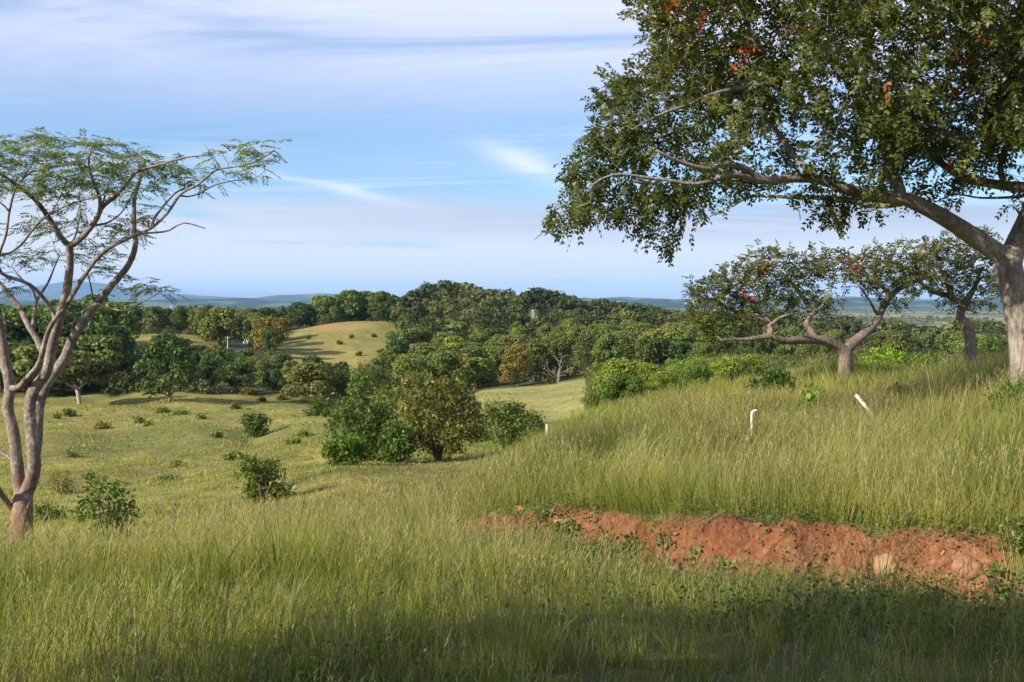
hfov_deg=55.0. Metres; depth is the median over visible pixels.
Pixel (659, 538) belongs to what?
plant
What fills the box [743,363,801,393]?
shrub
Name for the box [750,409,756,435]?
bent pipe
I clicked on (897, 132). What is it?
tree
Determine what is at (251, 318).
tree
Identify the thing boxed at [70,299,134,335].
tree
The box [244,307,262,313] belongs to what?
tree
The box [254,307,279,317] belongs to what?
tree
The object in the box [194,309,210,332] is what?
tree
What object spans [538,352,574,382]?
bare tree
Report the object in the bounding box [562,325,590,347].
tree
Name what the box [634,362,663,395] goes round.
shrub
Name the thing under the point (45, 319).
tree
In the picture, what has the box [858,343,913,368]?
shrub
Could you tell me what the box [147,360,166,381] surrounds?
tree
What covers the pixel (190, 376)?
tree
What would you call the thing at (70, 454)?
pasture shrub
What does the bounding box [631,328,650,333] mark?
tree
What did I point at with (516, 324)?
tree
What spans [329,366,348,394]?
pond bush
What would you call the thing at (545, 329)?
tree
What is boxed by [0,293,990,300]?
hills
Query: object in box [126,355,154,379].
tree
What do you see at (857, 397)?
leaning pipe
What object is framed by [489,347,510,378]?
tree
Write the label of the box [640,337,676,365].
tree
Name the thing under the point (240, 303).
hills
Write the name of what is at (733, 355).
shrub
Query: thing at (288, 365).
tree
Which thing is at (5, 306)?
tree
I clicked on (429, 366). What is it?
tree
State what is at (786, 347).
tree
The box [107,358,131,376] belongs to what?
tree
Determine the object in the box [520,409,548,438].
thicket bush
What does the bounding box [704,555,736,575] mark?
plant
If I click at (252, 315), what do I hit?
tree
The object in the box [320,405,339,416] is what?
pasture shrub
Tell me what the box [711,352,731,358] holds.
shrub
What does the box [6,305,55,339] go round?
tree
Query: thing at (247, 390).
pasture shrub
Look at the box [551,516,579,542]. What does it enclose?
plant
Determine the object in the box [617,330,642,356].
tree
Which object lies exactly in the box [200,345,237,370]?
tree
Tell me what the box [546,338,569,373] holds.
tree
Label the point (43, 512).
bush
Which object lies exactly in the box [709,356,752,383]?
shrub
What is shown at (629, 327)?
tree
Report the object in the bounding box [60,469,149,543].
bush
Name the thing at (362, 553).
tall grass
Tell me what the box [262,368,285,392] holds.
tree
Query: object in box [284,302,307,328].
tree
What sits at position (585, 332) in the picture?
tree
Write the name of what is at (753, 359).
shrub
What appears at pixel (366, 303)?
tree
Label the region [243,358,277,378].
tree
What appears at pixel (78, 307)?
tree
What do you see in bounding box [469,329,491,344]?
tree
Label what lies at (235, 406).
pasture shrub
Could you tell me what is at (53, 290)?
mountain
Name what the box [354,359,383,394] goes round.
pond bush
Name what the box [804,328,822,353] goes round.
tree
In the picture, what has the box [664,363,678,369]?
shrub
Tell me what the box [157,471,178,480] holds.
pasture shrub
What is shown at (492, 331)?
tree
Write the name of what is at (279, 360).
tree
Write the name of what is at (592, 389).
shrub
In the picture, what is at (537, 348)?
tree
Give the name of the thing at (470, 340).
tree
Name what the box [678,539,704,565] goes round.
plant
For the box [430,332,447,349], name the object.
tree
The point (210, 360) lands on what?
tree
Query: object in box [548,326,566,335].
tree
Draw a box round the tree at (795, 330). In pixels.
[786,326,803,348]
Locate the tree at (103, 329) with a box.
[80,322,123,351]
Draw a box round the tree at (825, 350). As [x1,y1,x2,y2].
[820,332,840,356]
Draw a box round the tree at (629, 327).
[619,323,645,330]
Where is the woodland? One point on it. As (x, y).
(436, 306)
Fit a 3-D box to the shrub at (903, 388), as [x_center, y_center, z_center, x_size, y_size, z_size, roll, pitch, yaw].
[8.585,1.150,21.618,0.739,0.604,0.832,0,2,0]
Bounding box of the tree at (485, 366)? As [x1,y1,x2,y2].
[460,357,500,386]
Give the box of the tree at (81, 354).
[53,350,106,393]
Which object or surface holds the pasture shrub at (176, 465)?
on the ground at (324, 346)
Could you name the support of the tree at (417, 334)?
on the ground at (324, 346)
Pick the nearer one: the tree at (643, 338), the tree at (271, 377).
the tree at (271, 377)
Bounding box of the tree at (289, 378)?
[288,367,305,388]
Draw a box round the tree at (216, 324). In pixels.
[196,308,236,345]
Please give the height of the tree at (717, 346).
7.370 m
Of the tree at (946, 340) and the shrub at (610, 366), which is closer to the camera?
the shrub at (610, 366)
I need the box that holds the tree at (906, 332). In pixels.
[890,329,918,350]
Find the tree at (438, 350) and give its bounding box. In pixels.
[426,347,449,362]
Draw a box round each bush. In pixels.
[33,499,67,522]
[45,469,77,494]
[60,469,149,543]
[234,453,296,503]
[237,408,272,439]
[302,392,334,416]
[318,431,369,467]
[323,388,403,462]
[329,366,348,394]
[338,369,357,395]
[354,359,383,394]
[362,365,400,394]
[365,384,425,432]
[374,418,423,463]
[391,369,488,461]
[468,397,534,449]
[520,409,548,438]
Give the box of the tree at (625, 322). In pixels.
[619,321,635,330]
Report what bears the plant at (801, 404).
on the ground at (324, 346)
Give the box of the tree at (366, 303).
[355,296,376,320]
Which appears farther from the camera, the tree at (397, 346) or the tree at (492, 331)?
the tree at (492, 331)
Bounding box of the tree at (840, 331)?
[826,329,845,349]
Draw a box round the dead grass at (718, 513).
[477,502,1011,570]
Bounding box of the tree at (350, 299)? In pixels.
[333,289,364,319]
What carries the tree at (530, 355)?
on the ground at (324, 346)
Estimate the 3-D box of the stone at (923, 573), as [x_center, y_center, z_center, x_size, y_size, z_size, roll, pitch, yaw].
[3.796,2.107,9.025,0.229,0.158,0.177,0,2,9]
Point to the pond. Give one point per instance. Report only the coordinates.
(365, 399)
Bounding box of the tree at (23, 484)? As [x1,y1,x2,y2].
[0,127,291,560]
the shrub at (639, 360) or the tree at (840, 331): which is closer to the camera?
the shrub at (639, 360)
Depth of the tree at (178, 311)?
312.03 m
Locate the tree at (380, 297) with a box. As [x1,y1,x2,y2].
[370,290,393,317]
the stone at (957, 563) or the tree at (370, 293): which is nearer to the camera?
the stone at (957, 563)
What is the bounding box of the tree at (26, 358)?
[0,344,59,392]
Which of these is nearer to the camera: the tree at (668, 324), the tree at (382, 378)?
the tree at (382, 378)
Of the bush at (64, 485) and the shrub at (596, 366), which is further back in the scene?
the shrub at (596, 366)
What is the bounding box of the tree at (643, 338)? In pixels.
[634,334,653,362]
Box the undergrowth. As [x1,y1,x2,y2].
[2,306,990,395]
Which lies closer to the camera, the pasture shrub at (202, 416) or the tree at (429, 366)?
the pasture shrub at (202, 416)
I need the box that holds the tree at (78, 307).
[55,299,135,348]
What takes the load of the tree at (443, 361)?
on the ground at (324, 346)
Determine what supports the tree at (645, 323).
on the ground at (324, 346)
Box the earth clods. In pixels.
[469,507,1023,606]
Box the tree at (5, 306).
[0,304,11,309]
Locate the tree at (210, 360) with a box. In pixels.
[198,354,221,385]
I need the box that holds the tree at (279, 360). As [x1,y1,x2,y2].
[269,353,290,373]
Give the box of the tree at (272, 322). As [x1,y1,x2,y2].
[251,316,288,350]
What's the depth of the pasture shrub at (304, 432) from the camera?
72.34 m
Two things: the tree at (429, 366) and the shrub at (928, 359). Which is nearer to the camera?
the shrub at (928, 359)
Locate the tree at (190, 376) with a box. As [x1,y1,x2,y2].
[174,372,197,391]
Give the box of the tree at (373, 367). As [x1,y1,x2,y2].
[356,365,390,384]
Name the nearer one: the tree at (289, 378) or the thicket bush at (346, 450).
the thicket bush at (346, 450)
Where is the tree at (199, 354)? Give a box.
[190,344,209,362]
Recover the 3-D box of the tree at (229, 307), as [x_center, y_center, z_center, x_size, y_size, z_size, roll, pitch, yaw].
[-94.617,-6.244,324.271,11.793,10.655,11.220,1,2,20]
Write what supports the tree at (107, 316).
on the ground at (324, 346)
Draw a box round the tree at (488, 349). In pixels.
[480,345,502,368]
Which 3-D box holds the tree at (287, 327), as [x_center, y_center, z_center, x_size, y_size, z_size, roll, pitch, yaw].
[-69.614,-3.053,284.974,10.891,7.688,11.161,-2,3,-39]
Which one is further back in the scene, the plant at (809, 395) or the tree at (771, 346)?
the tree at (771, 346)
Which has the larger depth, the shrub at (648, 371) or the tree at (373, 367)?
the tree at (373, 367)
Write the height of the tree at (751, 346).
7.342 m
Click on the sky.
(428, 137)
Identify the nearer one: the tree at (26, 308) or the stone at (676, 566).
the stone at (676, 566)
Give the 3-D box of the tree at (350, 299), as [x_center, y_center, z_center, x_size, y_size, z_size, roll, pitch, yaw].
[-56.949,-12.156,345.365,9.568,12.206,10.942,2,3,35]
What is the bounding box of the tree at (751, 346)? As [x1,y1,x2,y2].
[745,328,767,353]
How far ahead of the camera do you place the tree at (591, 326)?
253.74 m
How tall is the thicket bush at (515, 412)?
3.187 m
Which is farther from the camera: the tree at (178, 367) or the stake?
the tree at (178, 367)
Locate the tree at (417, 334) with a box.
[404,327,433,343]
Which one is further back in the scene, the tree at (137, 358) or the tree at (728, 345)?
the tree at (728, 345)
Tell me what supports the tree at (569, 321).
on the ground at (324, 346)
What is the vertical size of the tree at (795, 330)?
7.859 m
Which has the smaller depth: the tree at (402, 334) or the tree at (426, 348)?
the tree at (426, 348)
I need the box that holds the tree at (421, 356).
[395,353,426,383]
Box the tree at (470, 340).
[466,339,477,341]
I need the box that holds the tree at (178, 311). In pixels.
[169,305,191,333]
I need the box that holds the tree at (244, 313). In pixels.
[232,311,249,333]
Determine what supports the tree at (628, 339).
on the ground at (324, 346)
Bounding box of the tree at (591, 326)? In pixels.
[588,324,598,328]
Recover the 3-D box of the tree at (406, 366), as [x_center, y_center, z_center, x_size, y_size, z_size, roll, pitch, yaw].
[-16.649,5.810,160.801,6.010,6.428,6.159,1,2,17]
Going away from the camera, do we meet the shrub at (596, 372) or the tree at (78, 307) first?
the shrub at (596, 372)
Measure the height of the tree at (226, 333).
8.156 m
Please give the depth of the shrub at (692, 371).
50.69 m
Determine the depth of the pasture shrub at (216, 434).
76.95 m
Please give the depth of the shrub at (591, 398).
56.44 m
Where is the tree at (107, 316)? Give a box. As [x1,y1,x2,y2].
[81,301,140,350]
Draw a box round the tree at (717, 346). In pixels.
[700,330,725,355]
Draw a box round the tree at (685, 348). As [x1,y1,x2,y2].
[668,341,692,360]
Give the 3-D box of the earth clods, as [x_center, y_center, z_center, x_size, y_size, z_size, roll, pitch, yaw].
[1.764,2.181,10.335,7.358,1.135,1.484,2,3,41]
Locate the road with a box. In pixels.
[228,342,252,355]
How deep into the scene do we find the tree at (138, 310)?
321.81 m
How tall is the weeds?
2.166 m
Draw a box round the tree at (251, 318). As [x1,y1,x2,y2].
[242,315,261,342]
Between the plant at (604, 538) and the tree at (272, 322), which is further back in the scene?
the tree at (272, 322)
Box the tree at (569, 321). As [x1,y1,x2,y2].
[559,318,579,326]
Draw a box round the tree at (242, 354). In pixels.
[235,348,254,360]
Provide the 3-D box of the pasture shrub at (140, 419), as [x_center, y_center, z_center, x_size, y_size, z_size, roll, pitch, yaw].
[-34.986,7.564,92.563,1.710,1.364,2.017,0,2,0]
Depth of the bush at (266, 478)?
29.14 m
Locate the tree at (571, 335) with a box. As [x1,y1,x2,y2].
[557,330,579,358]
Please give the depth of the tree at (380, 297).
342.83 m
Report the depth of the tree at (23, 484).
13.97 m
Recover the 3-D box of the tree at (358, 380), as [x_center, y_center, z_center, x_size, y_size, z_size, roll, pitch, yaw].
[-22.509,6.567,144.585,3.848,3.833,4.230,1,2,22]
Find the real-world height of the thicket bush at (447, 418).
4.624 m
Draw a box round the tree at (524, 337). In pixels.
[518,334,531,342]
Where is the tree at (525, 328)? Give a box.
[511,326,527,335]
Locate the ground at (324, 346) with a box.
[0,308,1023,681]
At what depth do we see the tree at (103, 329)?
175.64 m
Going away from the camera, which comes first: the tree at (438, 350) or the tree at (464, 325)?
the tree at (438, 350)
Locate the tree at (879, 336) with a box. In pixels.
[869,331,897,348]
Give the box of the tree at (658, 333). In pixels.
[637,327,671,348]
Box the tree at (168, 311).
[163,308,174,329]
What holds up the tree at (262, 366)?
on the ground at (324, 346)
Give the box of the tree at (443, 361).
[428,350,467,389]
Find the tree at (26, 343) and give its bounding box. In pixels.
[10,342,32,353]
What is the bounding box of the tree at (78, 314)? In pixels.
[25,310,86,339]
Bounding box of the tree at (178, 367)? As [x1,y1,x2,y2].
[132,332,201,402]
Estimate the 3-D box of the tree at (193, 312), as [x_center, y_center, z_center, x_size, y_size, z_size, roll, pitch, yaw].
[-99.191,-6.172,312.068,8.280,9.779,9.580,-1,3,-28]
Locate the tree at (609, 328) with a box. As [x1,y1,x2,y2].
[593,323,620,334]
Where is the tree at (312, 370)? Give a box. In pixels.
[283,362,341,399]
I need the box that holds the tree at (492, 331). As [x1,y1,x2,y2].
[481,328,506,340]
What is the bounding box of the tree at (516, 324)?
[509,321,525,330]
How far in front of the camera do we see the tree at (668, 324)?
262.24 m
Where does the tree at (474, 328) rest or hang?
on the ground at (324, 346)
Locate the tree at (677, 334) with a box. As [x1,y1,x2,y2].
[662,326,698,358]
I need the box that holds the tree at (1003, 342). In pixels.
[985,339,1008,358]
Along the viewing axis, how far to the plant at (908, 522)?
9.38 m
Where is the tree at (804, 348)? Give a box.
[794,344,812,356]
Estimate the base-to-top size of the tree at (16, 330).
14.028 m
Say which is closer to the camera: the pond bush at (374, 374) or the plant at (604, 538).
the plant at (604, 538)
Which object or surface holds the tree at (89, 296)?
on the ground at (324, 346)
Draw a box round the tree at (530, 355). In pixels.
[507,344,539,379]
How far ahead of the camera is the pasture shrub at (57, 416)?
113.89 m
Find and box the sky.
[0,0,1023,298]
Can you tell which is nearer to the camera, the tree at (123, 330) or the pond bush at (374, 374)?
the pond bush at (374, 374)
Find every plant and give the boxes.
[526,504,547,525]
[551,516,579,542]
[591,526,615,553]
[609,530,640,553]
[644,525,673,552]
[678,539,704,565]
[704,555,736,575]
[787,401,811,420]
[790,376,824,410]
[893,503,915,529]
[978,560,1012,599]
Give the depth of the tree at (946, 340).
254.75 m
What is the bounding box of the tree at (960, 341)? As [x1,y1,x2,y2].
[951,335,964,356]
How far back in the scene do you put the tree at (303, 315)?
340.96 m
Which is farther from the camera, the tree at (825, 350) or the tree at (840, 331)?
the tree at (840, 331)
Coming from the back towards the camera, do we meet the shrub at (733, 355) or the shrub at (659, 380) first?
the shrub at (733, 355)
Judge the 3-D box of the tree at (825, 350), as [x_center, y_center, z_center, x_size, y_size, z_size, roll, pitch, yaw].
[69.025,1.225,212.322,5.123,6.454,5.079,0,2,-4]
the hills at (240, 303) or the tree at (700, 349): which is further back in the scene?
the hills at (240, 303)
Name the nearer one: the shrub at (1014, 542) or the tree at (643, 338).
the shrub at (1014, 542)
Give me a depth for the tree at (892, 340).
204.58 m
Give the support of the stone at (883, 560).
on the ground at (324, 346)
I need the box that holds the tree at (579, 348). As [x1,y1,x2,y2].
[572,335,609,369]
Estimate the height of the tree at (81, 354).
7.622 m
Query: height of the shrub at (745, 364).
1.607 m
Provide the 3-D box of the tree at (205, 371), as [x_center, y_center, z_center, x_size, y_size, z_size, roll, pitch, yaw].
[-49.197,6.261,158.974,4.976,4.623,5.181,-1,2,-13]
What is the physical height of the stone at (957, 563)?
0.245 m
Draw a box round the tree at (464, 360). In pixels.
[446,353,471,385]
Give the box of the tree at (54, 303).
[44,298,77,308]
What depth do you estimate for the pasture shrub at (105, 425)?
90.95 m
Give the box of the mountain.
[1,282,224,299]
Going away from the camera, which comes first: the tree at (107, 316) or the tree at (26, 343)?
the tree at (26, 343)
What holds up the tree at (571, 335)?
on the ground at (324, 346)
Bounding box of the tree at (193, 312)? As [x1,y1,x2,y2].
[186,306,206,330]
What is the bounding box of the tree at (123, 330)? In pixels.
[87,325,138,362]
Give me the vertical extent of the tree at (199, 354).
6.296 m
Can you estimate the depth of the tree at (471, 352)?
186.91 m
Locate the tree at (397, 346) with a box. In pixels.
[385,339,413,354]
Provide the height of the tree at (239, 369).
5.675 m
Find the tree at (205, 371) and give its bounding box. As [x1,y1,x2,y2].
[193,366,222,388]
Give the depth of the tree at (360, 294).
358.40 m
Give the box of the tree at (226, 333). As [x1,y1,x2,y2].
[210,324,235,341]
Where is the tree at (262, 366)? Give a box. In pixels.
[252,360,274,390]
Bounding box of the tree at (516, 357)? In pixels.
[498,345,533,385]
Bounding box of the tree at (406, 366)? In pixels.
[390,357,426,388]
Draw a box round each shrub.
[51,411,61,418]
[62,407,77,416]
[64,450,79,456]
[91,420,112,429]
[129,415,146,424]
[141,419,154,427]
[154,405,171,413]
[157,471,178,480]
[168,407,191,415]
[170,458,185,467]
[195,412,208,419]
[208,430,225,437]
[221,449,242,460]
[229,401,241,408]
[239,386,255,394]
[255,395,266,401]
[275,393,288,400]
[284,433,302,444]
[295,426,312,436]
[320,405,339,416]
[581,374,602,406]
[581,387,606,409]
[585,363,602,387]
[585,380,604,407]
[591,358,644,398]
[591,368,604,379]
[594,372,646,405]
[628,359,644,363]
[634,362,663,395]
[645,370,678,393]
[660,367,690,388]
[662,358,681,368]
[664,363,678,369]
[671,358,709,379]
[676,363,713,389]
[703,357,722,362]
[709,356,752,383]
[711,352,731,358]
[719,354,740,358]
[728,359,753,384]
[739,353,766,377]
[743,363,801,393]
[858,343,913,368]
[888,381,922,400]
[906,348,943,367]
[971,366,1023,421]
[977,332,1008,362]
[994,509,1023,557]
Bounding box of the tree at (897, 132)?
[533,0,1023,385]
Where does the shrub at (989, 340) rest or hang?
on the ground at (324, 346)
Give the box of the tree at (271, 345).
[259,326,277,354]
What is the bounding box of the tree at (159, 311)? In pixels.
[139,306,169,327]
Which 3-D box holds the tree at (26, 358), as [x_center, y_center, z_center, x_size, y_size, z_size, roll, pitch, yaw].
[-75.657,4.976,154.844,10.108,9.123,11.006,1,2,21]
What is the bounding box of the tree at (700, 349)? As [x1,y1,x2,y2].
[691,342,715,358]
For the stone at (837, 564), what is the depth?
9.45 m
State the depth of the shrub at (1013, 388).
15.87 m
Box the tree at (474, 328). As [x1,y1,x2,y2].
[467,325,484,333]
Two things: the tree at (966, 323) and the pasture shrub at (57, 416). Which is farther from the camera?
the pasture shrub at (57, 416)
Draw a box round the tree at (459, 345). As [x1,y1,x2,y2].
[451,341,484,355]
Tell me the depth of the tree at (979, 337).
224.24 m
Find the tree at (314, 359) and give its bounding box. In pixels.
[303,356,320,363]
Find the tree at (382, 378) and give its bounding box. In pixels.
[371,369,388,387]
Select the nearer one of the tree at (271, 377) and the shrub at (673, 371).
the shrub at (673, 371)
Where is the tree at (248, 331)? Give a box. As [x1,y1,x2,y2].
[241,319,269,349]
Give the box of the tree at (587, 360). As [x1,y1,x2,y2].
[579,332,604,371]
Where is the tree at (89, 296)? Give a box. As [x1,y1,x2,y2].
[83,294,109,301]
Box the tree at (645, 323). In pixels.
[633,322,653,328]
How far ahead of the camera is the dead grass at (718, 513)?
9.60 m
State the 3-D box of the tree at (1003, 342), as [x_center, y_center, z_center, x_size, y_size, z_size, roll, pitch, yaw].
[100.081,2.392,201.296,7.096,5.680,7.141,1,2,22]
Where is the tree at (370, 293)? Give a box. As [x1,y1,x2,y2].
[359,291,379,320]
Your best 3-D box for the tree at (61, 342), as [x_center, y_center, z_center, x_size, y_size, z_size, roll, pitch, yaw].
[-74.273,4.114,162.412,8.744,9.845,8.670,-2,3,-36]
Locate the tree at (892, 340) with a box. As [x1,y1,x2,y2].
[882,333,909,355]
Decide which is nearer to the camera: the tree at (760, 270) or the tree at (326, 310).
the tree at (760, 270)
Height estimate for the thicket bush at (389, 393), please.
3.919 m
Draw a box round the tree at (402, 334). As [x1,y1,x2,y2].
[384,328,411,349]
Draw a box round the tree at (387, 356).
[375,350,396,373]
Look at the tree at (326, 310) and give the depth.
340.99 m
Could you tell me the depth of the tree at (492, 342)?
215.66 m
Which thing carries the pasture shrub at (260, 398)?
on the ground at (324, 346)
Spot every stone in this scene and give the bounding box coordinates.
[515,506,524,512]
[553,516,563,525]
[669,564,680,569]
[828,552,842,568]
[873,554,896,575]
[913,564,929,577]
[951,553,982,579]
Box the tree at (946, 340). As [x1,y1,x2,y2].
[935,330,956,354]
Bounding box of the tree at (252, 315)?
[248,313,264,317]
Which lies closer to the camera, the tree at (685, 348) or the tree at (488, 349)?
the tree at (685, 348)
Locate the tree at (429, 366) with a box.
[421,363,438,382]
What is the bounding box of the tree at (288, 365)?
[277,360,298,386]
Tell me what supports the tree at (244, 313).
on the ground at (324, 346)
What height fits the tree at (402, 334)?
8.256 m
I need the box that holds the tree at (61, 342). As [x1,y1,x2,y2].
[42,336,90,390]
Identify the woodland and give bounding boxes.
[109,280,1007,392]
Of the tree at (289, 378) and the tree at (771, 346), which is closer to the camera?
the tree at (289, 378)
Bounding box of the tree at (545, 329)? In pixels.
[536,323,554,337]
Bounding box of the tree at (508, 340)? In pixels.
[498,334,523,348]
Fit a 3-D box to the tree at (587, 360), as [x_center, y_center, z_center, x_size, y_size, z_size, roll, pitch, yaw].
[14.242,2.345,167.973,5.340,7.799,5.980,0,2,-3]
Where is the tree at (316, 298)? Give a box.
[309,295,326,324]
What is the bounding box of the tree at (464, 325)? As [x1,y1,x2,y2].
[451,321,468,334]
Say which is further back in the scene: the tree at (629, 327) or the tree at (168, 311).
the tree at (168, 311)
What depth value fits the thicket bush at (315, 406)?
100.06 m
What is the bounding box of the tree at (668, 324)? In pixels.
[663,322,680,327]
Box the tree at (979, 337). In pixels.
[959,334,986,355]
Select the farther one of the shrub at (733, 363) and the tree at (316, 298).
the tree at (316, 298)
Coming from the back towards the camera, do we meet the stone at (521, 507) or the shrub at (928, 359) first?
the shrub at (928, 359)
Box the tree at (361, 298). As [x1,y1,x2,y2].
[341,296,364,318]
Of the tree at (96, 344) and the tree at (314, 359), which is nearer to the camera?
the tree at (96, 344)
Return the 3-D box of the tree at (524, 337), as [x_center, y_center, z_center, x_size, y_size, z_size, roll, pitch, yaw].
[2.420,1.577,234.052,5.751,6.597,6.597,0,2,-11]
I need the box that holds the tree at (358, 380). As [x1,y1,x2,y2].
[345,373,370,395]
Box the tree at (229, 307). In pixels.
[208,306,239,312]
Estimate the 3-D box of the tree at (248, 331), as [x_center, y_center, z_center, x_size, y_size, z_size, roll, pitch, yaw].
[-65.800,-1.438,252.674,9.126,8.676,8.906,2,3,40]
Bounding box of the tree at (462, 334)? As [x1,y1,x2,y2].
[447,331,469,342]
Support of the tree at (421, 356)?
on the ground at (324, 346)
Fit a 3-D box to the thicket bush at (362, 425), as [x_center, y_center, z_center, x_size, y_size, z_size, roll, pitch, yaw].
[-7.098,4.215,47.259,4.353,3.988,3.953,0,2,0]
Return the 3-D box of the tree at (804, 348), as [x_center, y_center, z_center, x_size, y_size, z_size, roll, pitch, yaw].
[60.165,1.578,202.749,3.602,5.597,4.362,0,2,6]
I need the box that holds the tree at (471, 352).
[459,346,491,371]
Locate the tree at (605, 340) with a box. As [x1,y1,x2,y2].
[590,332,628,365]
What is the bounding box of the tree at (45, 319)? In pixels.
[27,312,90,343]
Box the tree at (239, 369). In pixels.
[212,361,256,392]
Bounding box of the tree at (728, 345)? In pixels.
[713,327,752,352]
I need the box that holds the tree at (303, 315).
[284,302,318,328]
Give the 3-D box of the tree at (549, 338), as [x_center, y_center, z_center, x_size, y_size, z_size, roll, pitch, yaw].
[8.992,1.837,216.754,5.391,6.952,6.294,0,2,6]
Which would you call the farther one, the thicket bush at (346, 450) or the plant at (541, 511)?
the thicket bush at (346, 450)
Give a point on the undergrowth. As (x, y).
(862, 351)
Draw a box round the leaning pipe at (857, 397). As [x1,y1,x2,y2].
[855,394,876,419]
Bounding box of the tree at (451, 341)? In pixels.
[439,336,464,351]
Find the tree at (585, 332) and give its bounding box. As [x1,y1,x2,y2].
[574,329,605,358]
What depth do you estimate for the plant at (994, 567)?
8.48 m
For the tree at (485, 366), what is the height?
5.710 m
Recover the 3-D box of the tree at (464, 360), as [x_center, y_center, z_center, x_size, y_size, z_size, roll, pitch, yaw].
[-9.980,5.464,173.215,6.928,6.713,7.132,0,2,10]
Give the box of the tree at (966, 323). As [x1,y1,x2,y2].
[894,224,1003,364]
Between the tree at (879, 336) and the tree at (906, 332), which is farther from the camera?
the tree at (906, 332)
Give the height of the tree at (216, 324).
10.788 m
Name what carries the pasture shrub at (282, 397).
on the ground at (324, 346)
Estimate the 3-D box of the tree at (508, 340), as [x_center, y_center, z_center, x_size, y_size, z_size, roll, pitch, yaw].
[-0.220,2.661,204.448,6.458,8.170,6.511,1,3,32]
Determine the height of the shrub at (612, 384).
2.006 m
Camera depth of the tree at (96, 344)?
159.69 m
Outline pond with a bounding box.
[318,396,376,408]
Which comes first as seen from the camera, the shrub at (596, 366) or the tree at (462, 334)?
the shrub at (596, 366)
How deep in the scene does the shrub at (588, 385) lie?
81.97 m
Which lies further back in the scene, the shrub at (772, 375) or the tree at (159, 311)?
the tree at (159, 311)
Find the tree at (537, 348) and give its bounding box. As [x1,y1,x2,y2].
[522,338,553,382]
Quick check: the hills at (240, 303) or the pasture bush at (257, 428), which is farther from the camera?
the hills at (240, 303)
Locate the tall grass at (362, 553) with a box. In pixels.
[0,337,1023,681]
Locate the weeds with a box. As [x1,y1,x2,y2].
[0,369,1023,681]
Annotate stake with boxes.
[173,503,175,529]
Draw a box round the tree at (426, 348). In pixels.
[408,342,437,362]
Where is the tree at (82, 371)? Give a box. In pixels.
[54,356,120,403]
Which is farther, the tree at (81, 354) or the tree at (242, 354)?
the tree at (242, 354)
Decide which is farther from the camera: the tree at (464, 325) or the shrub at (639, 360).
the tree at (464, 325)
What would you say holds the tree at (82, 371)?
on the ground at (324, 346)
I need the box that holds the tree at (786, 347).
[773,329,796,354]
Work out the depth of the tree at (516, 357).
160.92 m
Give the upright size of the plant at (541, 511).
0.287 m
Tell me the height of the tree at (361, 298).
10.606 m
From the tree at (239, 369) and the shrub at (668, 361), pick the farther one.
the tree at (239, 369)
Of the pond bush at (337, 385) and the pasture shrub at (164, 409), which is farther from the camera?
the pond bush at (337, 385)
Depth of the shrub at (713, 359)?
94.84 m
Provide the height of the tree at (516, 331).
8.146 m
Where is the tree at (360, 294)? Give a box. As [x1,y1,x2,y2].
[339,289,368,318]
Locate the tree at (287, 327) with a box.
[279,317,292,331]
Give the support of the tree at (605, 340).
on the ground at (324, 346)
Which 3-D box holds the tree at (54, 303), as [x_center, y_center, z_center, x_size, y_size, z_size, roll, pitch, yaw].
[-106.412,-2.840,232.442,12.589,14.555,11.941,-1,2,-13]
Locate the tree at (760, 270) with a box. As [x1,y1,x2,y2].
[676,236,950,379]
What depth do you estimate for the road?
256.06 m
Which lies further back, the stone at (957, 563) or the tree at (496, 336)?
the tree at (496, 336)
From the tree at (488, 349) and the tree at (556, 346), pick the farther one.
the tree at (488, 349)
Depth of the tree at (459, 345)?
199.49 m
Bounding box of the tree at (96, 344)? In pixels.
[73,334,130,389]
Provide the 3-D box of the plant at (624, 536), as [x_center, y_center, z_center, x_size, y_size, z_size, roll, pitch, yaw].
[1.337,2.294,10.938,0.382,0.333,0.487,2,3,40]
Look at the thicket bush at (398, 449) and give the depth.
44.02 m
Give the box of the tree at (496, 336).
[487,334,504,346]
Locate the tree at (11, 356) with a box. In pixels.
[0,343,19,391]
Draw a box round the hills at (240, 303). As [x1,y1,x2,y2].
[0,296,1001,308]
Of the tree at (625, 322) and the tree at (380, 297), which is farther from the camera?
the tree at (380, 297)
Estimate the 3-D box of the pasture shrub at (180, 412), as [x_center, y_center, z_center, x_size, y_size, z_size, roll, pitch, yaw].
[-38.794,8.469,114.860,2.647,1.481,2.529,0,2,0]
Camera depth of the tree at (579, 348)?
176.36 m
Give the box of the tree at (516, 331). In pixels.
[509,327,525,334]
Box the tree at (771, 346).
[755,326,785,355]
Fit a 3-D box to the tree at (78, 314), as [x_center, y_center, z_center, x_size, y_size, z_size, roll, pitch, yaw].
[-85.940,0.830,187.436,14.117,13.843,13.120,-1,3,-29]
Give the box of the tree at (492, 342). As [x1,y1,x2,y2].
[482,338,503,345]
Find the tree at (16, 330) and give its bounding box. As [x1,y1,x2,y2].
[2,310,42,343]
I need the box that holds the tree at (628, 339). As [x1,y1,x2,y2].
[611,332,642,361]
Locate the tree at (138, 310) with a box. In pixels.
[131,305,147,332]
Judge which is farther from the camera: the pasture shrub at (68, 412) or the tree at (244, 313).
the tree at (244, 313)
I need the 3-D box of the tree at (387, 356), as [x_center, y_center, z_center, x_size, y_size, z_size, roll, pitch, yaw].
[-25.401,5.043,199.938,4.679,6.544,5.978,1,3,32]
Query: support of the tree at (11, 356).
on the ground at (324, 346)
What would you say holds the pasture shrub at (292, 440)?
on the ground at (324, 346)
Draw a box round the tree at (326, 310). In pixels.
[316,296,343,322]
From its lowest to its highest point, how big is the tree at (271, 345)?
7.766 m
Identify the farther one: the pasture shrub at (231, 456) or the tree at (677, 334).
the tree at (677, 334)
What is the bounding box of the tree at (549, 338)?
[541,334,563,345]

